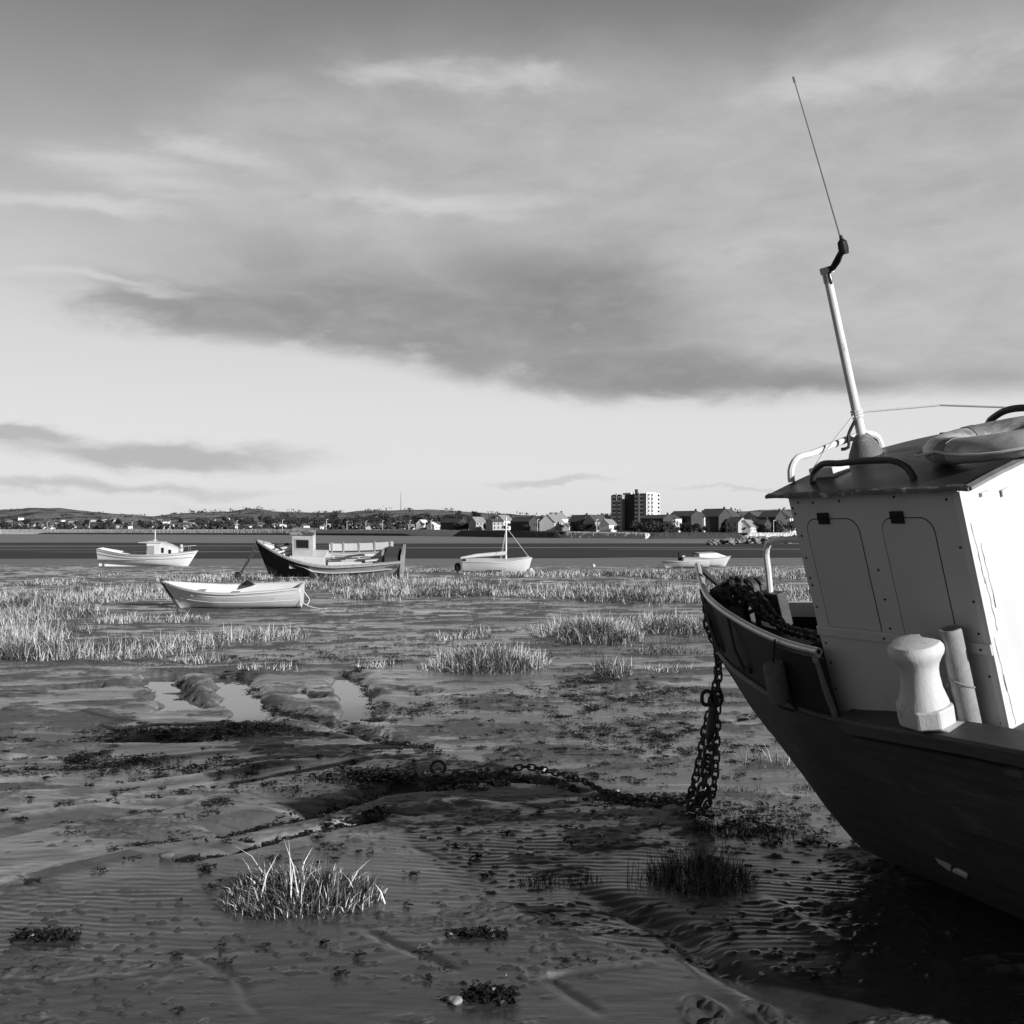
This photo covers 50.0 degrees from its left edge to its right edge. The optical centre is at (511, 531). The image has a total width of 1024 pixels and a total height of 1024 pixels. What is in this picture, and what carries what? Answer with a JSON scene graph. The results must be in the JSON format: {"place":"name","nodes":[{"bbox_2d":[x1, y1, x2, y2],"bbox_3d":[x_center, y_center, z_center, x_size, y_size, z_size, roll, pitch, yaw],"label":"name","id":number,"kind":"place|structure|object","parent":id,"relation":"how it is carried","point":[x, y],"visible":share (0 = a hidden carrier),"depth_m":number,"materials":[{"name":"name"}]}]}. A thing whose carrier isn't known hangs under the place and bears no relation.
{"place":"outdoors","nodes":[
{"label":"outdoors","id":0,"kind":"place"},
{"bbox_2d":[0,508,790,533],"bbox_3d":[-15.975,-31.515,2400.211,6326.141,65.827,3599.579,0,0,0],"label":"hills","id":1,"kind":"structure","parent":0,"point":[13,514],"depth_m":2356.65,"materials":[{"name":"plant"}]},
{"bbox_2d":[0,522,8,527],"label":"shore tree","id":2,"kind":"object","parent":1,"relation":"on","point":[4,524],"visible":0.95,"depth_m":1768.58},
{"bbox_2d":[73,520,81,526],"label":"shore tree","id":3,"kind":"object","parent":1,"relation":"on","point":[78,523],"visible":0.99,"depth_m":1609.67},
{"bbox_2d":[101,520,112,526],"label":"shore tree","id":4,"kind":"object","parent":1,"relation":"on","point":[109,522],"visible":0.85,"depth_m":1557.88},
{"bbox_2d":[144,521,152,528],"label":"shore tree","id":5,"kind":"object","parent":1,"relation":"on","point":[148,524],"visible":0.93,"depth_m":1460.79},
{"bbox_2d":[198,519,208,526],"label":"shore tree","id":6,"kind":"object","parent":1,"relation":"on","point":[203,522],"visible":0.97,"depth_m":1395.81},
{"bbox_2d":[215,520,230,526],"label":"shore tree","id":7,"kind":"object","parent":1,"relation":"on","point":[223,523],"visible":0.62,"depth_m":1352.24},
{"bbox_2d":[263,519,272,528],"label":"shore tree","id":8,"kind":"object","parent":1,"relation":"on","point":[268,521],"visible":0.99,"depth_m":1334.62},
{"bbox_2d":[299,517,310,522],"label":"shore tree","id":9,"kind":"object","parent":1,"relation":"on","point":[306,519],"visible":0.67,"depth_m":1562.87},
{"bbox_2d":[300,523,309,527],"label":"hillside house","id":10,"kind":"structure","parent":1,"relation":"on","point":[307,525],"depth_m":1221.64,"materials":[{"name":"stone"}]},
{"bbox_2d":[312,519,323,527],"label":"shore tree","id":11,"kind":"object","parent":1,"relation":"on","point":[317,523],"visible":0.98,"depth_m":1221.11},
{"bbox_2d":[326,515,337,522],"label":"shore tree","id":12,"kind":"object","parent":1,"relation":"on","point":[333,519],"visible":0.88,"depth_m":1458.30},
{"bbox_2d":[354,517,369,523],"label":"shore tree","id":13,"kind":"object","parent":1,"relation":"on","point":[363,520],"visible":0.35,"depth_m":1342.59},
{"bbox_2d":[373,517,382,522],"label":"shore tree","id":14,"kind":"object","parent":1,"relation":"on","point":[379,519],"visible":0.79,"depth_m":1191.60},
{"bbox_2d":[1,506,787,529],"bbox_3d":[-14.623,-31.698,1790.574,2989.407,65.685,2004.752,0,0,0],"label":"woodland","id":15,"kind":"object","parent":1,"relation":"on","point":[395,526],"visible":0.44,"depth_m":1563.03,"materials":[{"name":"plant"}]},
{"bbox_2d":[403,517,415,523],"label":"shore tree","id":16,"kind":"object","parent":1,"relation":"on","point":[405,519],"visible":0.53,"depth_m":1069.06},
{"bbox_2d":[410,515,422,524],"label":"shore tree","id":17,"kind":"object","parent":1,"relation":"on","point":[416,518],"visible":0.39,"depth_m":1098.75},
{"bbox_2d":[416,518,427,529],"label":"house","id":18,"kind":"structure","parent":1,"relation":"on","point":[418,525],"depth_m":963.07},
{"bbox_2d":[426,521,439,529],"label":"house","id":19,"kind":"structure","parent":1,"relation":"on","point":[433,526],"depth_m":938.00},
{"bbox_2d":[440,517,466,529],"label":"terrace","id":20,"kind":"structure","parent":1,"relation":"on","point":[446,523],"depth_m":898.10,"materials":[{"name":"stone"}]},
{"bbox_2d":[454,523,462,529],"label":"shore tree","id":21,"kind":"object","parent":1,"relation":"on","point":[457,526],"visible":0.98,"depth_m":872.83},
{"bbox_2d":[452,513,468,518],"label":"shore tree","id":22,"kind":"object","parent":1,"relation":"on","point":[460,515],"visible":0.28,"depth_m":1325.39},
{"bbox_2d":[471,511,480,516],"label":"shore tree","id":23,"kind":"object","parent":1,"relation":"on","point":[475,514],"visible":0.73,"depth_m":925.26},
{"bbox_2d":[468,515,485,529],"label":"house","id":24,"kind":"structure","parent":1,"relation":"on","point":[481,521],"depth_m":848.61,"materials":[{"name":"paint"}]},
{"bbox_2d":[486,519,503,529],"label":"house","id":25,"kind":"structure","parent":1,"relation":"on","point":[494,524],"depth_m":813.20,"materials":[{"name":"stone"}]},
{"bbox_2d":[495,514,511,529],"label":"house","id":26,"kind":"structure","parent":1,"relation":"on","point":[503,518],"depth_m":820.13,"materials":[{"name":"paint"}]},
{"bbox_2d":[510,515,538,530],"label":"terrace","id":27,"kind":"structure","parent":1,"relation":"on","point":[518,523],"depth_m":736.63,"materials":[{"name":"stone"}]},
{"bbox_2d":[539,513,564,533],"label":"house","id":28,"kind":"structure","parent":1,"relation":"on","point":[549,522],"depth_m":698.94,"materials":[{"name":"paint"}]},
{"bbox_2d":[549,511,568,523],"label":"house","id":29,"kind":"structure","parent":1,"relation":"on","point":[562,516],"depth_m":738.02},
{"bbox_2d":[562,521,572,533],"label":"house","id":30,"kind":"structure","parent":1,"relation":"on","point":[568,526],"depth_m":681.75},
{"bbox_2d":[569,513,587,530],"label":"house","id":31,"kind":"structure","parent":1,"relation":"on","point":[576,521],"depth_m":683.05,"materials":[{"name":"stone"}]},
{"bbox_2d":[581,522,590,531],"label":"shore tree","id":32,"kind":"object","parent":1,"relation":"on","point":[586,525],"visible":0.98,"depth_m":664.18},
{"bbox_2d":[583,513,605,531],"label":"house","id":33,"kind":"structure","parent":1,"relation":"on","point":[591,519],"depth_m":671.44,"materials":[{"name":"stone"}]},
{"bbox_2d":[599,517,616,531],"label":"house","id":34,"kind":"structure","parent":1,"relation":"on","point":[606,525],"depth_m":653.93,"materials":[{"name":"paint"}]},
{"bbox_2d":[611,489,659,530],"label":"tower block","id":35,"kind":"structure","parent":1,"relation":"on","point":[627,509],"depth_m":731.41,"materials":[{"name":"concrete"}]},
{"bbox_2d":[631,520,642,531],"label":"shore tree","id":36,"kind":"object","parent":1,"relation":"on","point":[636,524],"visible":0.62,"depth_m":638.08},
{"bbox_2d":[643,519,656,532],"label":"shore tree","id":37,"kind":"object","parent":1,"relation":"on","point":[648,525],"visible":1,"depth_m":615.66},
{"bbox_2d":[640,513,672,534],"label":"terrace","id":38,"kind":"structure","parent":1,"relation":"on","point":[662,518],"depth_m":641.09,"materials":[{"name":"stone"}]},
{"bbox_2d":[653,521,661,531],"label":"shore tree","id":39,"kind":"object","parent":1,"relation":"on","point":[657,526],"visible":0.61,"depth_m":628.49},
{"bbox_2d":[658,520,680,532],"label":"shore tree","id":40,"kind":"object","parent":1,"relation":"on","point":[669,525],"visible":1,"depth_m":613.71,"materials":[{"name":"plant"}]},
{"bbox_2d":[671,513,682,531],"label":"house","id":41,"kind":"structure","parent":1,"relation":"on","point":[676,518],"depth_m":644.06,"materials":[{"name":"stone"}]},
{"bbox_2d":[679,522,692,530],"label":"shore tree","id":42,"kind":"object","parent":1,"relation":"on","point":[686,527],"visible":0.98,"depth_m":632.97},
{"bbox_2d":[670,509,702,531],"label":"terrace","id":43,"kind":"structure","parent":1,"relation":"on","point":[693,517],"depth_m":651.36,"materials":[{"name":"stone"}]},
{"bbox_2d":[699,510,705,531],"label":"house","id":44,"kind":"structure","parent":1,"relation":"on","point":[704,520],"depth_m":656.89,"materials":[{"name":"stone"}]},
{"bbox_2d":[702,525,710,531],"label":"shore tree","id":45,"kind":"object","parent":1,"relation":"on","point":[705,527],"visible":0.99,"depth_m":649.51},
{"bbox_2d":[702,507,732,531],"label":"terrace","id":46,"kind":"structure","parent":1,"relation":"on","point":[716,519],"depth_m":655.33,"materials":[{"name":"stone"}]},
{"bbox_2d":[722,526,731,532],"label":"shore tree","id":47,"kind":"object","parent":1,"relation":"on","point":[728,528],"visible":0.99,"depth_m":648.51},
{"bbox_2d":[727,507,739,516],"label":"house","id":48,"kind":"structure","parent":1,"relation":"on","point":[733,513],"depth_m":674.10,"materials":[{"name":"stone"}]},
{"bbox_2d":[725,515,743,532],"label":"house","id":49,"kind":"structure","parent":1,"relation":"on","point":[735,523],"depth_m":647.33,"materials":[{"name":"stone"}]},
{"bbox_2d":[741,518,756,535],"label":"house","id":50,"kind":"structure","parent":1,"relation":"on","point":[749,525],"depth_m":646.26,"materials":[{"name":"paint"}]},
{"bbox_2d":[744,510,761,520],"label":"house","id":51,"kind":"structure","parent":1,"relation":"on","point":[753,516],"depth_m":681.10,"materials":[{"name":"stone"}]},
{"bbox_2d":[754,517,771,532],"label":"house","id":52,"kind":"structure","parent":1,"relation":"on","point":[765,525],"depth_m":653.61,"materials":[{"name":"stone"}]},
{"bbox_2d":[759,509,785,532],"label":"house","id":53,"kind":"structure","parent":1,"relation":"on","point":[778,515],"depth_m":665.51,"materials":[{"name":"stone"}]},
{"bbox_2d":[774,520,784,532],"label":"shore tree","id":54,"kind":"object","parent":1,"relation":"on","point":[777,524],"visible":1,"depth_m":643.64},
{"bbox_2d":[782,509,795,532],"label":"house","id":55,"kind":"structure","parent":1,"relation":"on","point":[788,515],"depth_m":672.63,"materials":[{"name":"stone"}]},
{"bbox_2d":[786,520,795,531],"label":"shore tree","id":56,"kind":"object","parent":1,"relation":"on","point":[791,525],"visible":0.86,"depth_m":656.84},
{"bbox_2d":[0,542,801,558],"bbox_3d":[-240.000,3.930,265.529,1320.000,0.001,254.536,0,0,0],"label":"channel water","id":57,"kind":"structure","parent":0,"point":[53,550],"depth_m":225.34,"materials":[{"name":"liquid"}]},
{"bbox_2d":[455,547,734,547],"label":"sand bar","id":58,"kind":"object","parent":57,"relation":"on","point":[596,547],"visible":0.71,"depth_m":265.18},
{"bbox_2d":[629,549,679,549],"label":"sand bar","id":59,"kind":"object","parent":57,"relation":"on","point":[654,549],"visible":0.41,"depth_m":235.95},
{"bbox_2d":[0,566,811,673],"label":"marsh grass","id":60,"kind":"structure","parent":0,"point":[649,592],"depth_m":31.37,"materials":[{"name":"plant"}]},
{"bbox_2d":[0,534,1023,1023],"bbox_3d":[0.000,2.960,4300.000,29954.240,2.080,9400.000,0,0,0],"label":"mud flats","id":61,"kind":"structure","parent":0,"point":[874,938],"depth_m":6.96,"materials":[{"name":"soil"}]},
{"bbox_2d":[9,924,82,942],"bbox_3d":[-2.294,1.984,5.417,0.354,0.073,0.183,0,0,0],"label":"seaweed","id":62,"kind":"object","parent":61,"relation":"on","point":[43,934],"visible":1,"depth_m":5.40,"materials":[{"name":"plant"}]},
{"bbox_2d":[64,748,96,763],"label":"seaweed","id":63,"kind":"object","parent":61,"relation":"on","point":[77,758],"visible":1,"depth_m":9.53,"materials":[{"name":"plant"}]},
{"bbox_2d":[96,530,197,565],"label":"motor cruiser","id":64,"kind":"object","parent":61,"relation":"on","point":[160,553],"visible":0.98,"depth_m":65.35,"materials":[{"name":"white paint"}]},
{"bbox_2d":[159,851,174,858],"bbox_3d":[-2.116,1.990,6.737,0.097,0.056,0.078,0,0,16],"label":"stone","id":65,"kind":"object","parent":61,"relation":"on","point":[168,855],"visible":1,"depth_m":6.71,"materials":[{"name":"stone"}]},
{"bbox_2d":[38,533,411,535],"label":"weed ledge","id":66,"kind":"object","parent":61,"relation":"on","point":[363,534],"visible":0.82,"depth_m":1250.38,"materials":[{"name":"plant"}]},
{"bbox_2d":[0,529,460,535],"bbox_3d":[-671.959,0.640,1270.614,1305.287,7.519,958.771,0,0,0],"label":"sea wall","id":67,"kind":"structure","parent":61,"relation":"on","point":[408,532],"depth_m":1311.76,"materials":[{"name":"stone"}]},
{"bbox_2d":[160,578,304,607],"bbox_3d":[-7.311,1.633,28.589,3.650,0.820,1.490,0,7,-2],"label":"rowing boat","id":68,"kind":"object","parent":61,"relation":"on","point":[247,594],"visible":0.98,"depth_m":28.31,"materials":[{"name":"paint"}]},
{"bbox_2d":[300,588,326,608],"bbox_3d":[-5.214,1.733,28.296,0.381,0.521,1.048,0,0,-42],"label":"mooring rope","id":69,"kind":"object","parent":68,"relation":"hanging from","point":[309,601],"visible":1,"depth_m":28.23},
{"bbox_2d":[215,857,392,920],"bbox_3d":[-1.146,1.915,6.030,1.006,0.213,0.849,0,0,0],"label":"grass clump","id":70,"kind":"object","parent":61,"relation":"on","point":[343,891],"visible":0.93,"depth_m":5.97,"materials":[{"name":"plant"}]},
{"bbox_2d":[230,836,385,915],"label":"dry stalks","id":71,"kind":"object","parent":61,"relation":"on","point":[283,881],"visible":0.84,"depth_m":6.01,"materials":[{"name":"white plant"}]},
{"bbox_2d":[255,527,405,577],"bbox_3d":[-7.801,0.962,47.137,6.363,2.130,2.211,1,15,-2],"label":"fishing boat","id":72,"kind":"object","parent":61,"relation":"on","point":[301,556],"visible":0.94,"depth_m":46.77,"materials":[{"name":"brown wood"}]},
{"bbox_2d":[240,543,257,573],"bbox_3d":[-11.151,1.144,46.452,0.177,1.315,1.172,0,0,26],"label":"bow chain","id":73,"kind":"object","parent":72,"relation":"hanging from","point":[248,559],"visible":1,"depth_m":46.51,"materials":[{"name":"metal"}]},
{"bbox_2d":[139,676,648,731],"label":"puddle water","id":74,"kind":"structure","parent":61,"relation":"on","point":[242,705],"depth_m":13.48,"materials":[{"name":"grey liquid"}]},
{"bbox_2d":[0,595,855,1015],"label":"seaweed scraps","id":75,"kind":"object","parent":61,"relation":"on","point":[380,773],"visible":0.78,"depth_m":9.21,"materials":[{"name":"plant"}]},
{"bbox_2d":[429,760,446,772],"bbox_3d":[-0.617,1.969,9.152,0.146,0.121,0.064,0,0,0],"label":"mooring ring","id":76,"kind":"object","parent":61,"relation":"on","point":[443,763],"visible":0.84,"depth_m":9.15,"materials":[{"name":"metal"}]},
{"bbox_2d":[447,995,462,1005],"bbox_3d":[-0.243,2.000,4.679,0.056,0.038,0.074,0,0,-37],"label":"stone","id":77,"kind":"object","parent":61,"relation":"on","point":[454,1000],"visible":1,"depth_m":4.66,"materials":[{"name":"stone"}]},
{"bbox_2d":[443,925,508,940],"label":"seaweed","id":78,"kind":"object","parent":61,"relation":"on","point":[490,933],"visible":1,"depth_m":5.42,"materials":[{"name":"plant"}]},
{"bbox_2d":[358,541,597,541],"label":"sand bar","id":79,"kind":"object","parent":61,"relation":"on","point":[479,541],"visible":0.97,"depth_m":422.05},
{"bbox_2d":[423,635,553,673],"bbox_3d":[-0.321,1.761,16.759,2.086,0.510,3.147,0,0,0],"label":"grass clump","id":80,"kind":"object","parent":61,"relation":"on","point":[519,657],"visible":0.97,"depth_m":16.22,"materials":[{"name":"plant"}]},
{"bbox_2d":[460,973,520,1006],"bbox_3d":[-0.093,1.966,4.706,0.260,0.104,0.152,0,0,0],"label":"seaweed","id":81,"kind":"object","parent":61,"relation":"on","point":[486,993],"visible":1,"depth_m":4.69,"materials":[{"name":"plant"}]},
{"bbox_2d":[454,517,533,572],"bbox_3d":[-0.863,0.725,52.512,3.800,2.870,1.372,0,6,-3],"label":"sailing dinghy","id":82,"kind":"object","parent":61,"relation":"on","point":[470,563],"visible":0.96,"depth_m":52.32,"materials":[{"name":"white paint"}]},
{"bbox_2d":[453,530,564,537],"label":"sea wall","id":83,"kind":"structure","parent":61,"relation":"on","point":[516,534],"depth_m":730.41,"materials":[{"name":"stone"}]},
{"bbox_2d":[515,866,566,887],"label":"grass clump","id":84,"kind":"object","parent":61,"relation":"on","point":[536,880],"visible":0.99,"depth_m":6.28,"materials":[{"name":"plant"}]},
{"bbox_2d":[559,862,600,886],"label":"grass clump","id":85,"kind":"object","parent":61,"relation":"on","point":[585,877],"visible":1,"depth_m":6.33,"materials":[{"name":"plant"}]},
{"bbox_2d":[526,605,648,645],"bbox_3d":[1.493,1.696,21.582,2.461,0.668,4.985,0,0,0],"label":"grass clump","id":86,"kind":"object","parent":61,"relation":"on","point":[593,627],"visible":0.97,"depth_m":20.84,"materials":[{"name":"plant"}]},
{"bbox_2d":[562,531,649,538],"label":"sea wall","id":87,"kind":"structure","parent":61,"relation":"on","point":[614,535],"depth_m":624.52,"materials":[{"name":"stone"}]},
{"bbox_2d":[587,652,634,677],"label":"grass clump","id":88,"kind":"object","parent":61,"relation":"on","point":[611,668],"visible":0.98,"depth_m":15.35,"materials":[{"name":"plant"}]},
{"bbox_2d":[627,842,675,889],"bbox_3d":[0.802,1.910,6.297,0.297,0.225,0.362,0,0,0],"label":"grass clump","id":89,"kind":"object","parent":61,"relation":"on","point":[660,874],"visible":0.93,"depth_m":6.28,"materials":[{"name":"plant"}]},
{"bbox_2d":[661,560,709,567],"bbox_3d":[9.740,1.838,61.929,2.700,0.436,1.269,0,-4,-4],"label":"skiff","id":90,"kind":"object","parent":61,"relation":"on","point":[681,564],"visible":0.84,"depth_m":61.61,"materials":[{"name":"white paint"}]},
{"bbox_2d":[647,532,742,538],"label":"sea wall","id":91,"kind":"structure","parent":61,"relation":"on","point":[667,535],"depth_m":601.59,"materials":[{"name":"stone"}]},
{"bbox_2d":[637,833,768,896],"bbox_3d":[1.096,1.869,6.356,0.838,0.320,0.856,0,0,0],"label":"grass clump","id":92,"kind":"object","parent":61,"relation":"on","point":[715,869],"visible":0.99,"depth_m":6.31,"materials":[{"name":"plant"}]},
{"bbox_2d":[678,552,730,565],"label":"motor boat","id":93,"kind":"object","parent":61,"relation":"on","point":[715,559],"visible":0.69,"depth_m":65.40,"materials":[{"name":"white paint"}]},
{"bbox_2d":[737,744,792,768],"bbox_3d":[2.217,1.889,9.400,0.651,0.229,0.462,0,0,10],"label":"grass clump","id":94,"kind":"object","parent":61,"relation":"on","point":[747,761],"visible":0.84,"depth_m":9.38,"materials":[{"name":"plant"}]},
{"bbox_2d":[744,532,796,537],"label":"sea wall","id":95,"kind":"structure","parent":61,"relation":"on","point":[757,534],"depth_m":626.57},
{"bbox_2d":[788,781,813,793],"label":"grass clump","id":96,"kind":"object","parent":61,"relation":"on","point":[798,788],"visible":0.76,"depth_m":8.47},
{"bbox_2d":[695,76,1023,919],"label":"fishing boat","id":97,"kind":"object","parent":61,"relation":"on","point":[895,540],"visible":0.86,"depth_m":5.39,"materials":[{"name":"paint"}]},
{"bbox_2d":[425,605,719,805],"bbox_3d":[0.536,1.293,8.502,2.431,1.594,0.693,0,0,28],"label":"mooring chain","id":98,"kind":"object","parent":97,"relation":"hanging from","point":[601,790],"visible":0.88,"depth_m":8.29,"materials":[{"name":"metal"}]},
{"bbox_2d":[692,641,722,814],"bbox_3d":[1.380,1.256,7.652,0.177,1.442,0.178,0,0,-38],"label":"mooring chain","id":99,"kind":"object","parent":97,"relation":"hanging from","point":[703,809],"visible":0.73,"depth_m":7.61,"materials":[{"name":"metal"}]},
{"bbox_2d":[700,689,723,738],"bbox_3d":[1.392,1.274,7.640,0.168,0.351,0.063,0,0,0],"label":"chain swivel","id":100,"kind":"object","parent":99,"relation":"hanging from","point":[712,717],"visible":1,"depth_m":7.63,"materials":[{"name":"metal"}]},
{"bbox_2d":[686,732,715,811],"bbox_3d":[1.332,1.670,7.721,0.140,0.638,0.250,0,0,-36],"label":"mooring chain","id":101,"kind":"object","parent":100,"relation":"hanging from","point":[699,798],"visible":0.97,"depth_m":7.66,"materials":[{"name":"metal"}]},
{"bbox_2d":[710,575,785,622],"bbox_3d":[1.531,0.463,7.269,0.257,0.328,0.713,0,0,-27],"label":"anchor chain","id":102,"kind":"object","parent":97,"relation":"on","point":[769,609],"visible":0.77,"depth_m":7.28,"materials":[{"name":"metal"}]},
{"bbox_2d":[720,578,821,645],"bbox_3d":[1.648,0.499,6.796,0.130,0.363,1.506,0,0,-15],"label":"anchor chain","id":103,"kind":"object","parent":97,"relation":"on","point":[788,628],"visible":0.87,"depth_m":6.88,"materials":[{"name":"metal"}]},
{"bbox_2d":[763,639,797,711],"bbox_3d":[1.481,0.805,6.095,0.118,0.405,0.176,-18,13,-25],"label":"fender","id":104,"kind":"object","parent":97,"relation":"hanging from","point":[774,670],"visible":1,"depth_m":6.08,"materials":[{"name":"grey rubber"}]},
{"bbox_2d":[887,633,963,731],"bbox_3d":[1.885,0.700,4.955,0.247,0.439,0.352,-18,13,-25],"label":"bollard","id":105,"kind":"object","parent":97,"relation":"on","point":[924,702],"visible":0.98,"depth_m":4.91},
{"bbox_2d":[938,625,982,722],"bbox_3d":[2.007,0.671,4.966,0.135,0.485,0.164,-18,8,-25],"label":"fender","id":106,"kind":"object","parent":105,"relation":"attached to","point":[963,686],"visible":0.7,"depth_m":4.91,"materials":[{"name":"plastic"}]},
{"bbox_2d":[914,416,1023,464],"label":"lifebuoy","id":107,"kind":"object","parent":97,"relation":"on","point":[1001,439],"visible":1,"depth_m":4.88,"materials":[{"name":"plastic"}]},
{"bbox_2d":[0,0,1023,516],"label":"sky","id":108,"kind":"structure","parent":0,"point":[541,257],"materials":[{"name":"grey"}]},
{"bbox_2d":[682,815,798,838],"bbox_3d":[1.543,1.978,7.338,0.816,0.104,0.375,0,0,0],"label":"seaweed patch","id":109,"kind":"object","parent":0,"point":[724,825],"visible":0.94,"depth_m":7.33,"materials":[{"name":"plant"}]},
{"bbox_2d":[705,782,776,792],"bbox_3d":[1.782,1.978,8.508,0.588,0.084,0.279,0,0,0],"label":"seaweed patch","id":110,"kind":"object","parent":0,"point":[742,788],"visible":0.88,"depth_m":8.49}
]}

